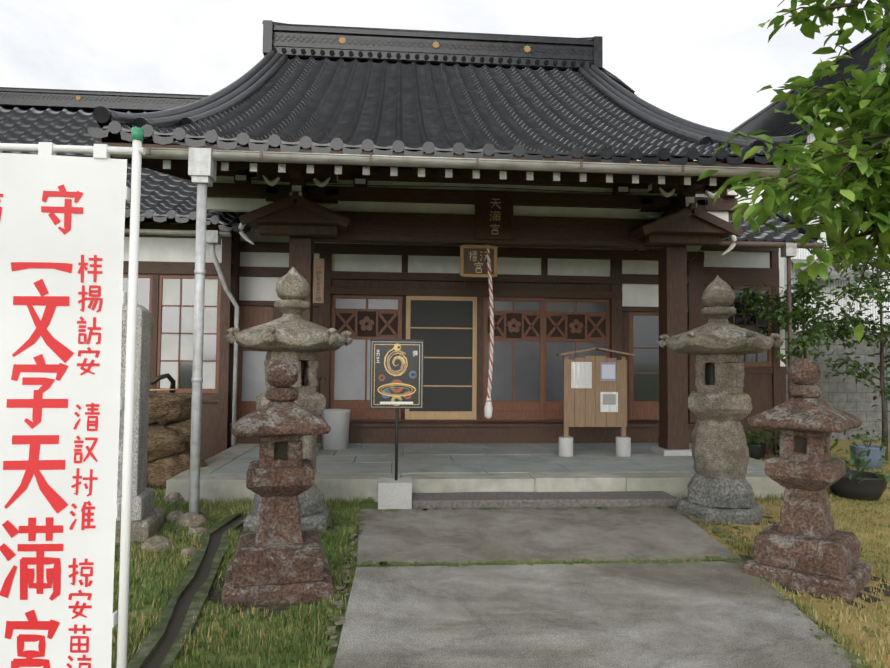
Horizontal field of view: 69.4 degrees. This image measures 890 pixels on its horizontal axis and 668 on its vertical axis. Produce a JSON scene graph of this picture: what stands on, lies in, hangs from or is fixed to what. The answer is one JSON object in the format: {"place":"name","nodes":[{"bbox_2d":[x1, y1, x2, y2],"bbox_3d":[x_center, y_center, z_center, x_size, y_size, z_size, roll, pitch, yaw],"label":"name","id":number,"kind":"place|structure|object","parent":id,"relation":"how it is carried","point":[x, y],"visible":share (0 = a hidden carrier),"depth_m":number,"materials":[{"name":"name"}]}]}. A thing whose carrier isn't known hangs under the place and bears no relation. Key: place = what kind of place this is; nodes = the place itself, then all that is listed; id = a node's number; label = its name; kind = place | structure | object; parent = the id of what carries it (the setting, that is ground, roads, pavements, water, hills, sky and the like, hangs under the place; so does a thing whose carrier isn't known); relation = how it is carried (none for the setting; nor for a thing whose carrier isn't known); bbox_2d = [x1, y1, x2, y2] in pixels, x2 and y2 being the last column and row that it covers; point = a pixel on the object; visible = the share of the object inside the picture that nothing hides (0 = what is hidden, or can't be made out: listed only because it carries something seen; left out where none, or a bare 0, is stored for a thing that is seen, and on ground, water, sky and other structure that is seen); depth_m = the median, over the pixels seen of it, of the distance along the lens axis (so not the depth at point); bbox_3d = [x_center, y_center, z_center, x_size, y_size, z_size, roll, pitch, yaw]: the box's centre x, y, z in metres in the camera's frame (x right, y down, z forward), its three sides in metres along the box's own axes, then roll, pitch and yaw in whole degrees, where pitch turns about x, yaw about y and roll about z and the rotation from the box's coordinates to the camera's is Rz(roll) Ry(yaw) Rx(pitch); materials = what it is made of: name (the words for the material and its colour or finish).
{"place":"outdoors","nodes":[
{"label":"outdoors","id":0,"kind":"place"},
{"bbox_2d":[0,0,884,160],"label":"sky","id":1,"kind":"structure","parent":0,"point":[703,62],"materials":[{"name":"white"}]},
{"bbox_2d":[111,452,889,667],"bbox_3d":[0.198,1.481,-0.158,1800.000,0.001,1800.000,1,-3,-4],"label":"ground","id":2,"kind":"structure","parent":0,"point":[332,651],"depth_m":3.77,"materials":[{"name":"green plant"}]},
{"bbox_2d":[0,127,145,667],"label":"nobori banner","id":3,"kind":"object","parent":2,"relation":"on","point":[63,296],"visible":1,"depth_m":1.81,"materials":[{"name":"fabric"}]},
{"bbox_2d":[115,302,164,542],"bbox_3d":[-2.784,0.731,5.487,0.681,2.040,0.566,1,-3,-9],"label":"stone monument","id":4,"kind":"object","parent":2,"relation":"on","point":[147,519],"visible":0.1,"depth_m":5.38,"materials":[{"name":"stone"}]},
{"bbox_2d":[141,492,207,556],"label":"garden stones","id":5,"kind":"object","parent":2,"relation":"on","point":[184,520],"visible":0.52,"depth_m":5.62,"materials":[{"name":"stone"}]},
{"bbox_2d":[146,393,207,489],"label":"stacked rocks","id":6,"kind":"object","parent":2,"relation":"on","point":[169,434],"visible":0.48,"depth_m":7.28,"materials":[{"name":"brown stone"}]},
{"bbox_2d":[149,373,175,392],"bbox_3d":[-3.395,0.578,7.554,0.546,0.239,0.325,1,-3,-4],"label":"basin spout","id":7,"kind":"object","parent":6,"relation":"on","point":[168,376],"visible":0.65,"depth_m":7.54,"materials":[{"name":"brown metal"}]},
{"bbox_2d":[123,217,239,460],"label":"building wing","id":8,"kind":"structure","parent":2,"relation":"on","point":[166,277],"depth_m":9.52,"materials":[{"name":"brown wood"}]},
{"bbox_2d":[0,87,253,233],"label":"wing roof","id":9,"kind":"structure","parent":8,"relation":"on","point":[54,116],"depth_m":11.98,"materials":[{"name":"grey tile"}]},
{"bbox_2d":[124,229,238,445],"bbox_3d":[-7.746,0.041,8.805,9.498,3.040,0.645,1,-3,-4],"label":"wing gutter","id":10,"kind":"object","parent":8,"relation":"attached to","point":[213,238],"visible":0.62,"depth_m":9.04,"materials":[{"name":"grey metal"}]},
{"bbox_2d":[126,513,246,667],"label":"drain ditch","id":11,"kind":"object","parent":2,"relation":"on","point":[168,631],"visible":0.96,"depth_m":3.84,"materials":[{"name":"concrete"}]},
{"bbox_2d":[221,360,333,609],"bbox_3d":[-1.086,0.943,4.244,0.671,1.543,0.671,1,-3,-15],"label":"stone lantern","id":12,"kind":"object","parent":2,"relation":"on","point":[280,557],"visible":1,"depth_m":4.05,"materials":[{"name":"brown stone"}]},
{"bbox_2d":[225,266,352,531],"bbox_3d":[-1.409,0.583,5.851,1.098,2.411,1.143,1,-3,-4],"label":"stone lantern","id":13,"kind":"object","parent":2,"relation":"on","point":[294,336],"visible":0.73,"depth_m":5.67,"materials":[{"name":"stone"}]},
{"bbox_2d":[166,443,784,502],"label":"stone platform","id":14,"kind":"structure","parent":2,"relation":"on","point":[357,469],"depth_m":7.39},
{"bbox_2d":[317,376,350,449],"bbox_3d":[-1.708,1.119,9.207,0.705,1.028,0.430,1,-3,-4],"label":"umbrella bin and bucket","id":15,"kind":"object","parent":14,"relation":"on","point":[336,437],"visible":0.4,"depth_m":9.04,"materials":[{"name":"grey plastic"}]},
{"bbox_2d":[207,167,737,449],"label":"temple hall","id":16,"kind":"structure","parent":14,"relation":"on","point":[575,271],"depth_m":10.18,"materials":[{"name":"brown wood"}]},
{"bbox_2d":[313,190,513,418],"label":"temple plaques","id":17,"kind":"object","parent":16,"relation":"attached to","point":[494,220],"visible":1,"depth_m":8.77,"materials":[{"name":"brown wood"}]},
{"bbox_2d":[97,132,793,190],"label":"eave rafters","id":18,"kind":"object","parent":16,"relation":"attached to","point":[176,167],"visible":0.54,"depth_m":6.63,"materials":[{"name":"wood"}]},
{"bbox_2d":[249,178,705,265],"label":"rafter ends","id":19,"kind":"object","parent":18,"relation":"attached to","point":[494,187],"visible":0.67,"depth_m":8.78,"materials":[{"name":"white paint"}]},
{"bbox_2d":[234,146,743,254],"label":"porch gable brackets","id":20,"kind":"object","parent":18,"relation":"attached to","point":[684,219],"visible":0.83,"depth_m":8.43,"materials":[{"name":"brown wood"}]},
{"bbox_2d":[87,20,806,169],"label":"roof","id":21,"kind":"structure","parent":16,"relation":"on","point":[344,89],"depth_m":9.90,"materials":[{"name":"tile"}]},
{"bbox_2d":[111,146,796,513],"bbox_3d":[0.214,0.059,6.182,6.670,3.495,0.246,1,-3,-4],"label":"eave gutter","id":22,"kind":"object","parent":21,"relation":"attached to","point":[203,168],"visible":0.83,"depth_m":6.04,"materials":[{"name":"grey metal"}]},
{"bbox_2d":[317,446,691,455],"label":"pillar bases","id":23,"kind":"object","parent":14,"relation":"on","point":[660,450],"visible":0.29,"depth_m":8.72,"materials":[{"name":"stone"}]},
{"bbox_2d":[556,347,634,456],"bbox_3d":[2.028,0.910,8.687,1.035,1.464,0.230,1,-3,-4],"label":"notice board","id":24,"kind":"object","parent":14,"relation":"on","point":[594,391],"visible":1,"depth_m":8.65,"materials":[{"name":"wood"}]},
{"bbox_2d":[702,186,786,454],"bbox_3d":[4.805,-0.157,12.983,1.440,4.500,4.670,1,-3,-4],"label":"annex","id":25,"kind":"object","parent":14,"relation":"on","point":[764,388],"visible":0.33,"depth_m":10.70,"materials":[{"name":"paint"}]},
{"bbox_2d":[634,203,822,399],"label":"annex roof","id":26,"kind":"structure","parent":25,"relation":"on","point":[767,237],"depth_m":9.41,"materials":[{"name":"tile"}]},
{"bbox_2d":[657,275,783,524],"bbox_3d":[2.717,0.629,6.367,1.065,2.438,1.157,1,-3,-4],"label":"stone lantern","id":27,"kind":"object","parent":2,"relation":"on","point":[719,487],"visible":0.94,"depth_m":6.15,"materials":[{"name":"stone"}]},
{"bbox_2d":[697,0,889,342],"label":"overhanging tree","id":28,"kind":"object","parent":2,"relation":"on","point":[849,167],"visible":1,"depth_m":3.59,"materials":[{"name":"green plant"}]},
{"bbox_2d":[785,331,889,439],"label":"block wall","id":29,"kind":"structure","parent":2,"relation":"on","point":[849,395],"depth_m":12.82,"materials":[{"name":"concrete"}]},
{"bbox_2d":[333,506,858,667],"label":"concrete path","id":30,"kind":"structure","parent":0,"point":[717,614],"depth_m":3.94,"materials":[{"name":"grey concrete"}]},
{"bbox_2d":[370,339,423,508],"bbox_3d":[-0.492,0.909,6.500,0.548,1.712,0.300,1,-3,-4],"label":"sign stand","id":31,"kind":"object","parent":30,"relation":"on","point":[396,374],"visible":0.96,"depth_m":6.49,"materials":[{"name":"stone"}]},
{"bbox_2d":[412,491,678,508],"bbox_3d":[1.023,1.744,6.688,2.745,0.133,0.419,1,-3,-4],"label":"step stone","id":32,"kind":"object","parent":30,"relation":"on","point":[532,499],"visible":0.77,"depth_m":6.55,"materials":[{"name":"grey stone"}]},
{"bbox_2d":[689,440,889,667],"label":"dry lawn","id":33,"kind":"structure","parent":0,"point":[820,606],"depth_m":5.04,"materials":[{"name":"yellow plant"}]},
{"bbox_2d":[115,505,889,667],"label":"grass edging","id":34,"kind":"object","parent":33,"relation":"on","point":[340,620],"visible":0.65,"depth_m":4.45,"materials":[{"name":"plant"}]},
{"bbox_2d":[730,263,879,384],"bbox_3d":[5.380,0.508,9.817,1.783,3.013,2.215,1,-3,-4],"label":"citrus shrub","id":35,"kind":"object","parent":33,"relation":"on","point":[800,314],"visible":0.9,"depth_m":9.57,"materials":[{"name":"green plant"}]},
{"bbox_2d":[742,358,871,601],"bbox_3d":[2.534,0.965,4.512,0.658,1.588,0.658,-2,-3,44],"label":"stone lantern","id":36,"kind":"object","parent":33,"relation":"on","point":[803,544],"visible":1,"depth_m":4.37,"materials":[{"name":"brown stone"}]},
{"bbox_2d":[745,419,889,500],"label":"potted plants","id":37,"kind":"object","parent":33,"relation":"on","point":[862,484],"visible":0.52,"depth_m":7.42,"materials":[{"name":"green plant"}]},
{"bbox_2d":[785,237,889,460],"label":"citrus shrub","id":38,"kind":"object","parent":33,"relation":"on","point":[844,330],"visible":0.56,"depth_m":10.18,"materials":[{"name":"green plant"}]},
{"bbox_2d":[697,27,889,331],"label":"neighbour house","id":39,"kind":"structure","parent":0,"point":[772,122],"depth_m":15.02,"materials":[{"name":"tile"}]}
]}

